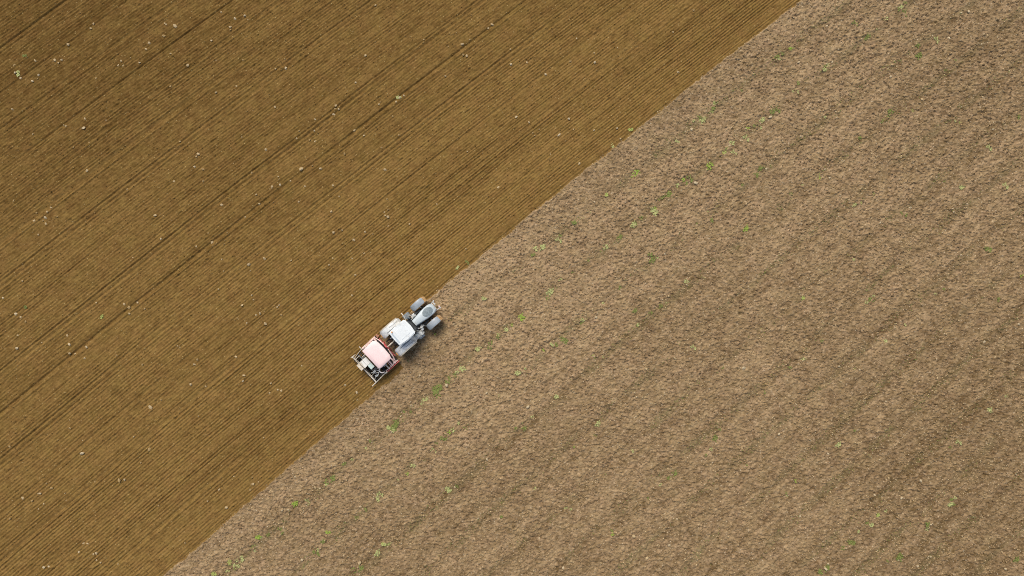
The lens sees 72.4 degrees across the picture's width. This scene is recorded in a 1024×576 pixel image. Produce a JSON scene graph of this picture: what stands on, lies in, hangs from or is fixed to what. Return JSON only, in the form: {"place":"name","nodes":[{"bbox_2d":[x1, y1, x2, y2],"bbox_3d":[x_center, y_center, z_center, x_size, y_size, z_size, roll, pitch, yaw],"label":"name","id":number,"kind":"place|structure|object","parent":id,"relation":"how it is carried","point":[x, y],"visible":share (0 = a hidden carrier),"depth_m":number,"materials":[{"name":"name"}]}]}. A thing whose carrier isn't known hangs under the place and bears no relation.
{"place":"outdoors","nodes":[
{"label":"outdoors","id":0,"kind":"place"},
{"bbox_2d":[0,0,800,575],"bbox_3d":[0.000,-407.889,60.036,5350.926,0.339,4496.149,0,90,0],"label":"seeded field","id":1,"kind":"structure","parent":0,"point":[212,328],"depth_m":60.03,"materials":[{"name":"soil"}]},
{"bbox_2d":[0,0,707,574],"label":"chaff","id":2,"kind":"object","parent":1,"relation":"on","point":[242,244],"visible":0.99,"depth_m":60.01,"materials":[{"name":"plant"}]},
{"bbox_2d":[351,334,399,385],"bbox_3d":[-11.771,6.077,59.033,3.494,1.975,3.233,-43,90,0],"label":"seed drill","id":3,"kind":"object","parent":1,"relation":"on","point":[376,351],"visible":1,"depth_m":58.84,"materials":[{"name":"red paint"}]},
{"bbox_2d":[380,296,442,355],"bbox_3d":[-8.366,3.125,58.468,5.517,3.095,2.740,-41,90,0],"label":"tractor","id":4,"kind":"object","parent":1,"relation":"on","point":[404,336],"visible":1,"depth_m":58.29,"materials":[{"name":"paint"}]},
{"bbox_2d":[164,0,1023,575],"bbox_3d":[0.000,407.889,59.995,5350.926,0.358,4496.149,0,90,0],"label":"bare field","id":5,"kind":"structure","parent":0,"point":[630,464],"depth_m":59.98,"materials":[{"name":"soil"}]},
{"bbox_2d":[324,475,334,483],"bbox_3d":[-15.600,16.457,59.939,1.216,0.110,0.593,-27,90,0],"label":"weed","id":6,"kind":"object","parent":5,"relation":"on","point":[333,478],"visible":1,"depth_m":59.94,"materials":[{"name":"green plant"}]},
{"bbox_2d":[432,377,450,398],"bbox_3d":[-5.974,8.466,59.945,2.229,0.137,1.126,-37,90,0],"label":"weed","id":7,"kind":"object","parent":5,"relation":"on","point":[436,390],"visible":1,"depth_m":59.94,"materials":[{"name":"green plant"}]},
{"bbox_2d":[518,313,525,321],"bbox_3d":[0.875,2.542,59.971,0.709,0.109,0.755,-27,90,0],"label":"weed","id":8,"kind":"object","parent":5,"relation":"on","point":[522,316],"visible":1,"depth_m":59.95,"materials":[{"name":"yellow plant"}]},
{"bbox_2d":[533,244,545,250],"bbox_3d":[2.350,-3.447,59.958,1.195,0.108,0.582,-12,90,0],"label":"weed","id":9,"kind":"object","parent":5,"relation":"on","point":[541,246],"visible":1,"depth_m":59.96,"materials":[{"name":"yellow plant"}]},
{"bbox_2d":[545,288,553,295],"bbox_3d":[3.291,0.325,59.942,0.556,0.099,0.892,44,90,0],"label":"weed","id":10,"kind":"object","parent":5,"relation":"on","point":[552,290],"visible":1,"depth_m":59.93,"materials":[{"name":"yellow plant"}]},
{"bbox_2d":[173,0,1023,575],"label":"straw bits","id":11,"kind":"object","parent":5,"relation":"on","point":[733,336],"visible":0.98,"depth_m":59.96,"materials":[{"name":"beige plant"}]},
{"bbox_2d":[229,2,1023,575],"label":"seedlings","id":12,"kind":"object","parent":5,"relation":"on","point":[719,308],"visible":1,"depth_m":59.96,"materials":[{"name":"green plant"}]},
{"bbox_2d":[650,207,658,215],"bbox_3d":[12.145,-6.559,59.957,0.915,0.088,0.600,39,90,0],"label":"weed","id":13,"kind":"object","parent":5,"relation":"on","point":[654,210],"visible":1,"depth_m":59.94,"materials":[{"name":"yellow plant"}]},
{"bbox_2d":[666,470,677,479],"bbox_3d":[13.731,16.057,59.971,1.216,0.110,0.593,-40,90,0],"label":"weed","id":14,"kind":"object","parent":5,"relation":"on","point":[675,474],"visible":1,"depth_m":59.97,"materials":[{"name":"green plant"}]},
{"bbox_2d":[818,564,829,574],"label":"weed","id":15,"kind":"object","parent":5,"relation":"on","point":[819,571],"visible":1,"depth_m":59.92,"materials":[{"name":"green plant"}]},
{"bbox_2d":[896,553,902,561],"bbox_3d":[33.239,23.054,59.906,0.667,0.117,0.794,31,90,0],"label":"weed","id":16,"kind":"object","parent":5,"relation":"on","point":[898,557],"visible":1,"depth_m":59.89,"materials":[{"name":"green plant"}]}
]}

